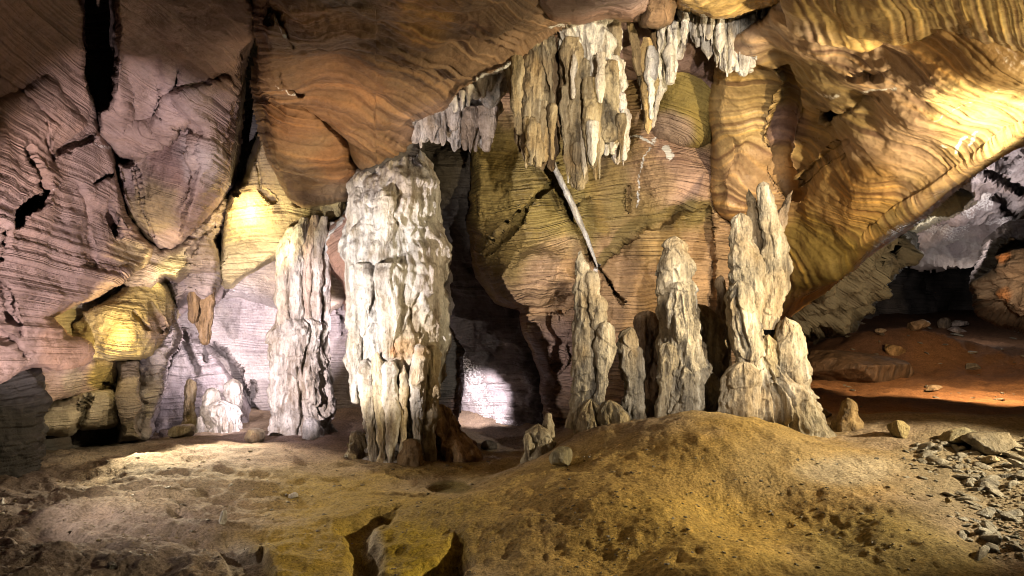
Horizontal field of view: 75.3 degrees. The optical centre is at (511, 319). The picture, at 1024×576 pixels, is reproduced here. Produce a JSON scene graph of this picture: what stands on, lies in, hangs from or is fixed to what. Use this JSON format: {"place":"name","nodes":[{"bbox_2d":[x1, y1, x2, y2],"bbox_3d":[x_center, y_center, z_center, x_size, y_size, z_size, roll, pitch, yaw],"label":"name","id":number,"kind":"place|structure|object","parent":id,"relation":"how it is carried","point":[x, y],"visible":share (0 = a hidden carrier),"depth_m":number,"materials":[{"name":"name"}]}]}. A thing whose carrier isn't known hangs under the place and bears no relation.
{"place":"outdoors","nodes":[
{"label":"outdoors","id":0,"kind":"place"},
{"bbox_2d":[0,368,52,477],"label":"cave wall","id":1,"kind":"structure","parent":0,"point":[26,400],"depth_m":12.06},
{"bbox_2d":[0,0,153,383],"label":"cave wall","id":2,"kind":"structure","parent":0,"point":[71,235],"depth_m":11.50,"materials":[{"name":"stone"}]},
{"bbox_2d":[41,359,117,400],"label":"cave wall","id":3,"kind":"structure","parent":0,"point":[93,374],"depth_m":14.28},
{"bbox_2d":[44,427,117,449],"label":"cave wall","id":4,"kind":"structure","parent":0,"point":[79,438],"depth_m":16.11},
{"bbox_2d":[44,389,119,436],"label":"cave wall","id":5,"kind":"structure","parent":0,"point":[89,410],"depth_m":14.45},
{"bbox_2d":[55,285,122,399],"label":"cave wall","id":6,"kind":"structure","parent":0,"point":[67,319],"depth_m":14.63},
{"bbox_2d":[84,0,110,103],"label":"cave wall","id":7,"kind":"structure","parent":0,"point":[97,19],"depth_m":16.93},
{"bbox_2d":[72,282,179,360],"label":"cave wall","id":8,"kind":"structure","parent":0,"point":[124,323],"depth_m":14.50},
{"bbox_2d":[114,360,141,442],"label":"cave wall","id":9,"kind":"structure","parent":0,"point":[127,397],"depth_m":14.97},
{"bbox_2d":[137,316,184,441],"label":"cave wall","id":10,"kind":"structure","parent":0,"point":[153,370],"depth_m":15.87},
{"bbox_2d":[122,196,227,287],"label":"cave wall","id":11,"kind":"structure","parent":0,"point":[197,251],"depth_m":16.25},
{"bbox_2d":[97,0,254,248],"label":"cave wall","id":12,"kind":"structure","parent":0,"point":[170,116],"depth_m":13.04,"materials":[{"name":"stone"}]},
{"bbox_2d":[167,263,224,317],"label":"cave wall","id":13,"kind":"structure","parent":0,"point":[201,285],"depth_m":17.12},
{"bbox_2d":[187,288,215,345],"bbox_3d":[-8.131,-0.094,17.438,0.671,1.529,0.719,0,0,-12],"label":"stalactite","id":14,"kind":"object","parent":13,"relation":"hanging from","point":[200,314],"visible":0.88,"depth_m":17.30},
{"bbox_2d":[154,327,250,432],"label":"cave wall","id":15,"kind":"structure","parent":0,"point":[198,363],"depth_m":19.03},
{"bbox_2d":[213,40,257,406],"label":"cave wall","id":16,"kind":"structure","parent":0,"point":[249,133],"depth_m":21.84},
{"bbox_2d":[179,297,360,410],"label":"cave wall","id":17,"kind":"structure","parent":0,"point":[241,328],"depth_m":20.84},
{"bbox_2d":[219,131,345,288],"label":"cave wall","id":18,"kind":"structure","parent":0,"point":[263,213],"depth_m":17.00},
{"bbox_2d":[222,202,346,313],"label":"cave wall","id":19,"kind":"structure","parent":0,"point":[259,285],"depth_m":19.21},
{"bbox_2d":[252,100,357,207],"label":"cave ceiling","id":20,"kind":"structure","parent":0,"point":[309,158],"depth_m":13.85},
{"bbox_2d":[324,213,346,309],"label":"cave wall","id":21,"kind":"structure","parent":0,"point":[337,262],"depth_m":17.07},
{"bbox_2d":[363,142,426,172],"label":"cave wall","id":22,"kind":"structure","parent":0,"point":[412,150],"depth_m":14.39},
{"bbox_2d":[249,0,640,169],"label":"cave ceiling","id":23,"kind":"structure","parent":0,"point":[371,82],"depth_m":10.71,"materials":[{"name":"stone"}]},
{"bbox_2d":[411,71,507,152],"bbox_3d":[-0.863,-4.173,13.525,1.641,1.541,2.371,0,0,-44],"label":"stalactite cluster","id":24,"kind":"object","parent":23,"relation":"hanging from","point":[468,118],"visible":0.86,"depth_m":13.40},
{"bbox_2d":[503,35,560,171],"bbox_3d":[0.352,-4.087,12.088,1.172,2.860,1.423,0,0,0],"label":"stalactite cluster","id":25,"kind":"object","parent":23,"relation":"hanging from","point":[533,78],"visible":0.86,"depth_m":11.89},
{"bbox_2d":[556,19,631,190],"bbox_3d":[1.506,-3.946,11.961,1.383,3.343,1.545,0,0,0],"label":"stalactite cluster","id":26,"kind":"object","parent":23,"relation":"hanging from","point":[594,116],"visible":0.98,"depth_m":11.73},
{"bbox_2d":[439,325,464,419],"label":"cave wall","id":27,"kind":"structure","parent":0,"point":[452,389],"depth_m":16.91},
{"bbox_2d":[425,139,543,425],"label":"cave wall","id":28,"kind":"structure","parent":0,"point":[501,379],"depth_m":19.79,"materials":[{"name":"stone"}]},
{"bbox_2d":[0,310,1023,575],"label":"cave floor","id":29,"kind":"structure","parent":0,"point":[450,536],"depth_m":9.49,"materials":[{"name":"soil"}]},
{"bbox_2d":[107,561,116,569],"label":"rock","id":30,"kind":"object","parent":29,"relation":"on","point":[111,565],"visible":1,"depth_m":7.84,"materials":[{"name":"brown stone"}]},
{"bbox_2d":[158,429,167,436],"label":"rock","id":31,"kind":"object","parent":29,"relation":"on","point":[163,432],"visible":0.85,"depth_m":17.21,"materials":[{"name":"grey stone"}]},
{"bbox_2d":[168,424,194,437],"bbox_3d":[-8.233,2.788,16.671,0.763,0.342,0.440,-8,-1,4],"label":"rock","id":32,"kind":"object","parent":29,"relation":"on","point":[181,430],"visible":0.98,"depth_m":16.50,"materials":[{"name":"brown stone"}]},
{"bbox_2d":[181,378,196,426],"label":"stalagmite","id":33,"kind":"object","parent":29,"relation":"on","point":[190,393],"visible":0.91,"depth_m":17.91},
{"bbox_2d":[194,378,243,432],"bbox_3d":[-7.529,2.530,17.590,1.790,1.950,1.145,0,0,0],"label":"stalagmite","id":34,"kind":"object","parent":29,"relation":"on","point":[218,414],"visible":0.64,"depth_m":17.44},
{"bbox_2d":[219,510,226,523],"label":"rock","id":35,"kind":"object","parent":29,"relation":"on","point":[223,517],"visible":1,"depth_m":9.41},
{"bbox_2d":[244,427,264,442],"bbox_3d":[-5.995,2.730,15.508,0.471,0.397,0.387,0,0,44],"label":"rock","id":36,"kind":"object","parent":29,"relation":"on","point":[254,435],"visible":0.91,"depth_m":15.38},
{"bbox_2d":[288,492,297,498],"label":"rock","id":37,"kind":"object","parent":29,"relation":"on","point":[293,495],"visible":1,"depth_m":11.15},
{"bbox_2d":[265,214,337,439],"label":"limestone column","id":38,"kind":"structure","parent":29,"relation":"on","point":[302,400],"depth_m":16.78,"materials":[{"name":"stone"}]},
{"bbox_2d":[337,149,482,466],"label":"limestone column","id":39,"kind":"structure","parent":29,"relation":"on","point":[395,246],"depth_m":14.19,"materials":[{"name":"stone"}]},
{"bbox_2d":[481,440,496,449],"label":"rock","id":40,"kind":"object","parent":29,"relation":"on","point":[488,444],"visible":1,"depth_m":17.11,"materials":[{"name":"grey stone"}]},
{"bbox_2d":[520,413,556,463],"bbox_3d":[0.450,2.390,12.086,1.073,1.382,0.974,0,0,0],"label":"stalagmite","id":41,"kind":"object","parent":29,"relation":"on","point":[539,440],"visible":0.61,"depth_m":11.93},
{"bbox_2d":[549,446,572,465],"bbox_3d":[0.751,2.181,10.617,0.351,0.329,0.334,0,0,32],"label":"rock","id":42,"kind":"object","parent":29,"relation":"on","point":[561,456],"visible":1,"depth_m":10.51,"materials":[{"name":"grey stone"}]},
{"bbox_2d":[565,251,630,433],"bbox_3d":[1.678,0.695,12.397,1.352,4.071,1.102,0,0,0],"label":"stalagmite","id":43,"kind":"object","parent":29,"relation":"on","point":[594,348],"visible":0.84,"depth_m":12.39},
{"bbox_2d":[616,327,654,419],"bbox_3d":[2.376,1.207,12.592,0.806,2.180,0.708,0,0,-27],"label":"stalagmite","id":44,"kind":"object","parent":29,"relation":"on","point":[636,404],"visible":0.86,"depth_m":12.45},
{"bbox_2d":[633,310,658,404],"bbox_3d":[2.823,1.185,14.002,1.072,2.814,0.958,0,0,0],"label":"stalagmite","id":45,"kind":"object","parent":29,"relation":"on","point":[646,325],"visible":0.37,"depth_m":13.77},
{"bbox_2d":[654,235,730,417],"bbox_3d":[3.369,0.363,12.476,1.936,3.929,1.339,0,0,-34],"label":"stalagmite","id":46,"kind":"object","parent":29,"relation":"on","point":[693,349],"visible":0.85,"depth_m":12.12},
{"bbox_2d":[714,275,731,367],"bbox_3d":[4.230,0.499,13.404,0.453,2.847,0.421,0,0,0],"label":"stalagmite","id":47,"kind":"object","parent":29,"relation":"on","point":[720,285],"visible":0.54,"depth_m":13.33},
{"bbox_2d":[717,181,836,437],"bbox_3d":[4.723,0.057,12.001,2.717,5.281,2.317,0,0,0],"label":"stalagmite","id":48,"kind":"object","parent":29,"relation":"on","point":[767,378],"visible":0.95,"depth_m":11.80,"materials":[{"name":"stone"}]},
{"bbox_2d":[830,398,863,431],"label":"stalagmite","id":49,"kind":"object","parent":29,"relation":"on","point":[847,418],"visible":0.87,"depth_m":11.87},
{"bbox_2d":[807,350,913,382],"bbox_3d":[11.209,1.606,21.794,3.382,1.258,2.191,0,0,-25],"label":"rock","id":50,"kind":"object","parent":29,"relation":"on","point":[841,365],"visible":0.77,"depth_m":21.13,"materials":[{"name":"brown stone"}]},
{"bbox_2d":[875,328,885,333],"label":"rock","id":51,"kind":"object","parent":29,"relation":"on","point":[879,330],"visible":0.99,"depth_m":25.77,"materials":[{"name":"brown stone"}]},
{"bbox_2d":[884,344,905,355],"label":"rock","id":52,"kind":"object","parent":29,"relation":"on","point":[892,350],"visible":1,"depth_m":24.52,"materials":[{"name":"brown stone"}]},
{"bbox_2d":[887,420,909,438],"bbox_3d":[6.506,1.843,11.206,0.335,0.335,0.354,9,4,26],"label":"rock","id":53,"kind":"object","parent":29,"relation":"on","point":[898,428],"visible":0.91,"depth_m":11.07,"materials":[{"name":"grey stone"}]},
{"bbox_2d":[906,319,930,330],"bbox_3d":[15.855,0.209,25.900,0.777,0.519,0.656,3,0,4],"label":"rock","id":54,"kind":"object","parent":29,"relation":"on","point":[920,324],"visible":1,"depth_m":25.70,"materials":[{"name":"brown stone"}]},
{"bbox_2d":[918,458,927,463],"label":"rock","id":55,"kind":"object","parent":29,"relation":"on","point":[922,460],"visible":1,"depth_m":9.87,"materials":[{"name":"grey stone"}]},
{"bbox_2d":[914,442,934,450],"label":"rock","id":56,"kind":"object","parent":29,"relation":"on","point":[927,445],"visible":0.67,"depth_m":10.33,"materials":[{"name":"grey stone"}]},
{"bbox_2d":[917,451,932,457],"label":"rock","id":57,"kind":"object","parent":29,"relation":"on","point":[924,454],"visible":0.6,"depth_m":10.07,"materials":[{"name":"grey stone"}]},
{"bbox_2d":[926,448,937,453],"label":"rock","id":58,"kind":"object","parent":29,"relation":"on","point":[932,450],"visible":0.6,"depth_m":10.22,"materials":[{"name":"grey stone"}]},
{"bbox_2d":[925,385,942,390],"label":"rock","id":59,"kind":"object","parent":29,"relation":"on","point":[933,387],"visible":1,"depth_m":18.00,"materials":[{"name":"grey stone"}]},
{"bbox_2d":[933,444,942,451],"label":"rock","id":60,"kind":"object","parent":29,"relation":"on","point":[938,447],"visible":0.66,"depth_m":10.24,"materials":[{"name":"grey stone"}]},
{"bbox_2d":[927,455,949,464],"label":"rock","id":61,"kind":"object","parent":29,"relation":"on","point":[937,460],"visible":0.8,"depth_m":9.76,"materials":[{"name":"grey stone"}]},
{"bbox_2d":[937,317,951,327],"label":"rock","id":62,"kind":"object","parent":29,"relation":"on","point":[944,322],"visible":0.82,"depth_m":35.73,"materials":[{"name":"grey stone"}]},
{"bbox_2d":[938,441,952,445],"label":"rock","id":63,"kind":"object","parent":29,"relation":"on","point":[944,443],"visible":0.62,"depth_m":10.43,"materials":[{"name":"grey stone"}]},
{"bbox_2d":[951,444,959,451],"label":"rock","id":64,"kind":"object","parent":29,"relation":"on","point":[955,447],"visible":0.9,"depth_m":10.34,"materials":[{"name":"brown stone"}]},
{"bbox_2d":[947,327,966,332],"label":"rock","id":65,"kind":"object","parent":29,"relation":"on","point":[955,329],"visible":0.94,"depth_m":34.13,"materials":[{"name":"grey stone"}]},
{"bbox_2d":[938,427,976,443],"bbox_3d":[7.192,1.854,10.640,0.707,0.231,0.428,-14,13,-6],"label":"rock","id":66,"kind":"object","parent":29,"relation":"on","point":[953,436],"visible":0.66,"depth_m":10.55,"materials":[{"name":"grey stone"}]},
{"bbox_2d":[952,463,963,468],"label":"rock","id":67,"kind":"object","parent":29,"relation":"on","point":[958,466],"visible":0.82,"depth_m":9.51,"materials":[{"name":"grey stone"}]},
{"bbox_2d":[951,320,968,326],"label":"rock","id":68,"kind":"object","parent":29,"relation":"on","point":[957,323],"visible":0.88,"depth_m":36.30,"materials":[{"name":"grey stone"}]},
{"bbox_2d":[954,452,967,457],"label":"rock","id":69,"kind":"object","parent":29,"relation":"on","point":[960,454],"visible":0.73,"depth_m":10.01,"materials":[{"name":"grey stone"}]},
{"bbox_2d":[959,530,966,539],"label":"rock","id":70,"kind":"object","parent":29,"relation":"on","point":[962,534],"visible":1,"depth_m":7.47,"materials":[{"name":"grey stone"}]},
{"bbox_2d":[952,474,978,479],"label":"rock","id":71,"kind":"object","parent":29,"relation":"on","point":[963,476],"visible":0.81,"depth_m":9.14,"materials":[{"name":"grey stone"}]},
{"bbox_2d":[955,495,979,501],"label":"rock","id":72,"kind":"object","parent":29,"relation":"on","point":[969,498],"visible":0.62,"depth_m":8.46,"materials":[{"name":"grey stone"}]},
{"bbox_2d":[962,478,975,484],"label":"rock","id":73,"kind":"object","parent":29,"relation":"on","point":[972,480],"visible":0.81,"depth_m":9.03,"materials":[{"name":"grey stone"}]},
{"bbox_2d":[963,500,981,506],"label":"rock","id":74,"kind":"object","parent":29,"relation":"on","point":[972,503],"visible":0.91,"depth_m":8.30,"materials":[{"name":"grey stone"}]},
{"bbox_2d":[966,363,980,369],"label":"rock","id":75,"kind":"object","parent":29,"relation":"on","point":[972,366],"visible":1,"depth_m":23.14,"materials":[{"name":"brown stone"}]},
{"bbox_2d":[968,451,979,454],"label":"rock","id":76,"kind":"object","parent":29,"relation":"on","point":[973,453],"visible":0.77,"depth_m":10.09,"materials":[{"name":"brown stone"}]},
{"bbox_2d":[968,505,980,509],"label":"rock","id":77,"kind":"object","parent":29,"relation":"on","point":[973,507],"visible":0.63,"depth_m":8.16,"materials":[{"name":"grey stone"}]},
{"bbox_2d":[967,487,984,491],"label":"rock","id":78,"kind":"object","parent":29,"relation":"on","point":[978,489],"visible":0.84,"depth_m":8.81,"materials":[{"name":"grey stone"}]},
{"bbox_2d":[974,545,989,560],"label":"rock","id":79,"kind":"object","parent":29,"relation":"on","point":[982,551],"visible":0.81,"depth_m":6.99,"materials":[{"name":"grey stone"}]},
{"bbox_2d":[972,462,991,469],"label":"rock","id":80,"kind":"object","parent":29,"relation":"on","point":[980,465],"visible":0.78,"depth_m":9.51,"materials":[{"name":"grey stone"}]},
{"bbox_2d":[974,527,992,533],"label":"rock","id":81,"kind":"object","parent":29,"relation":"on","point":[978,530],"visible":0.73,"depth_m":7.50,"materials":[{"name":"grey stone"}]},
{"bbox_2d":[976,507,995,518],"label":"rock","id":82,"kind":"object","parent":29,"relation":"on","point":[988,512],"visible":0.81,"depth_m":7.93,"materials":[{"name":"grey stone"}]},
{"bbox_2d":[978,480,997,491],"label":"rock","id":83,"kind":"object","parent":29,"relation":"on","point":[982,483],"visible":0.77,"depth_m":8.86,"materials":[{"name":"grey stone"}]},
{"bbox_2d":[961,431,1016,454],"bbox_3d":[7.361,1.906,10.264,0.733,0.335,0.631,0,0,19],"label":"rock","id":84,"kind":"object","parent":29,"relation":"on","point":[990,443],"visible":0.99,"depth_m":10.12,"materials":[{"name":"grey stone"}]},
{"bbox_2d":[979,542,998,552],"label":"rock","id":85,"kind":"object","parent":29,"relation":"on","point":[994,548],"visible":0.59,"depth_m":7.13,"materials":[{"name":"grey stone"}]},
{"bbox_2d":[982,520,997,530],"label":"rock","id":86,"kind":"object","parent":29,"relation":"on","point":[989,525],"visible":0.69,"depth_m":7.61,"materials":[{"name":"grey stone"}]},
{"bbox_2d":[979,475,1000,480],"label":"rock","id":87,"kind":"object","parent":29,"relation":"on","point":[997,477],"visible":0.62,"depth_m":8.99,"materials":[{"name":"grey stone"}]},
{"bbox_2d":[979,534,1001,543],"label":"rock","id":88,"kind":"object","parent":29,"relation":"on","point":[994,538],"visible":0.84,"depth_m":7.31,"materials":[{"name":"grey stone"}]},
{"bbox_2d":[981,455,999,463],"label":"rock","id":89,"kind":"object","parent":29,"relation":"on","point":[988,459],"visible":1,"depth_m":9.70,"materials":[{"name":"grey stone"}]},
{"bbox_2d":[985,478,999,484],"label":"rock","id":90,"kind":"object","parent":29,"relation":"on","point":[995,481],"visible":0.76,"depth_m":8.91,"materials":[{"name":"grey stone"}]},
{"bbox_2d":[989,488,1003,496],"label":"rock","id":91,"kind":"object","parent":29,"relation":"on","point":[996,492],"visible":0.93,"depth_m":8.65,"materials":[{"name":"grey stone"}]},
{"bbox_2d":[997,473,1012,478],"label":"rock","id":92,"kind":"object","parent":29,"relation":"on","point":[1007,475],"visible":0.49,"depth_m":9.02,"materials":[{"name":"grey stone"}]},
{"bbox_2d":[997,509,1022,518],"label":"rock","id":93,"kind":"object","parent":29,"relation":"on","point":[1017,512],"visible":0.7,"depth_m":7.90,"materials":[{"name":"grey stone"}]},
{"bbox_2d":[999,511,1021,520],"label":"rock","id":94,"kind":"object","parent":29,"relation":"on","point":[1006,515],"visible":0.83,"depth_m":7.85,"materials":[{"name":"grey stone"}]},
{"bbox_2d":[1005,480,1019,487],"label":"rock","id":95,"kind":"object","parent":29,"relation":"on","point":[1011,483],"visible":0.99,"depth_m":8.73,"materials":[{"name":"grey stone"}]},
{"bbox_2d":[1007,458,1022,466],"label":"rock","id":96,"kind":"object","parent":29,"relation":"on","point":[1015,463],"visible":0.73,"depth_m":9.42,"materials":[{"name":"grey stone"}]},
{"bbox_2d":[1007,453,1022,459],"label":"rock","id":97,"kind":"object","parent":29,"relation":"on","point":[1013,455],"visible":0.59,"depth_m":9.87,"materials":[{"name":"grey stone"}]},
{"bbox_2d":[1009,543,1023,550],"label":"rock","id":98,"kind":"object","parent":29,"relation":"on","point":[1017,547],"visible":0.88,"depth_m":7.06,"materials":[{"name":"grey stone"}]},
{"bbox_2d":[1012,473,1023,478],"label":"rock","id":99,"kind":"object","parent":29,"relation":"on","point":[1020,475],"visible":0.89,"depth_m":8.91,"materials":[{"name":"grey stone"}]},
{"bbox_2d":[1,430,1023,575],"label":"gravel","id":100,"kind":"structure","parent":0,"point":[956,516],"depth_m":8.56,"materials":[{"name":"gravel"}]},
{"bbox_2d":[539,0,648,24],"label":"cave ceiling","id":101,"kind":"structure","parent":0,"point":[578,12],"depth_m":9.44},
{"bbox_2d":[466,79,735,428],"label":"cave wall","id":102,"kind":"structure","parent":0,"point":[642,203],"depth_m":16.78,"materials":[{"name":"stone"}]},
{"bbox_2d":[553,162,597,266],"bbox_3d":[1.524,-2.645,16.201,1.166,2.714,0.264,0,0,0],"label":"calcite blade","id":103,"kind":"object","parent":102,"relation":"attached to","point":[570,201],"visible":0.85,"depth_m":16.11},
{"bbox_2d":[507,10,761,92],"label":"cave ceiling","id":104,"kind":"structure","parent":0,"point":[695,61],"depth_m":14.21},
{"bbox_2d":[638,0,676,29],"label":"cave ceiling","id":105,"kind":"structure","parent":0,"point":[657,14],"depth_m":10.36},
{"bbox_2d":[626,15,687,133],"bbox_3d":[2.750,-4.742,12.463,0.982,2.552,1.147,0,0,33],"label":"stalactite cluster","id":106,"kind":"object","parent":105,"relation":"hanging from","point":[657,54],"visible":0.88,"depth_m":12.33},
{"bbox_2d":[642,72,711,147],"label":"cave wall","id":107,"kind":"structure","parent":0,"point":[682,120],"depth_m":15.12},
{"bbox_2d":[676,0,779,20],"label":"cave ceiling","id":108,"kind":"structure","parent":0,"point":[720,9],"depth_m":9.64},
{"bbox_2d":[676,7,770,76],"bbox_3d":[3.992,-5.127,11.912,2.068,1.642,1.248,0,0,0],"label":"stalactite cluster","id":109,"kind":"object","parent":108,"relation":"hanging from","point":[717,37],"visible":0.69,"depth_m":11.74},
{"bbox_2d":[823,408,831,417],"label":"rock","id":110,"kind":"object","parent":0,"point":[826,413],"visible":0.86,"depth_m":13.14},
{"bbox_2d":[770,231,923,344],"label":"cave wall","id":111,"kind":"structure","parent":0,"point":[845,305],"depth_m":21.22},
{"bbox_2d":[708,2,1023,319],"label":"cave ceiling","id":112,"kind":"structure","parent":0,"point":[863,156],"depth_m":11.91,"materials":[{"name":"stone"}]},
{"bbox_2d":[764,264,975,333],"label":"cave wall","id":113,"kind":"structure","parent":0,"point":[913,291],"depth_m":49.99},
{"bbox_2d":[780,0,1023,52],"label":"cave ceiling","id":114,"kind":"structure","parent":0,"point":[862,26],"depth_m":7.55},
{"bbox_2d":[908,188,977,233],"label":"cave ceiling","id":115,"kind":"structure","parent":0,"point":[959,201],"depth_m":20.55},
{"bbox_2d":[909,147,1023,272],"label":"cave ceiling","id":116,"kind":"structure","parent":0,"point":[996,188],"depth_m":24.77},
{"bbox_2d":[969,219,1023,333],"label":"cave wall","id":117,"kind":"structure","parent":0,"point":[996,285],"depth_m":19.85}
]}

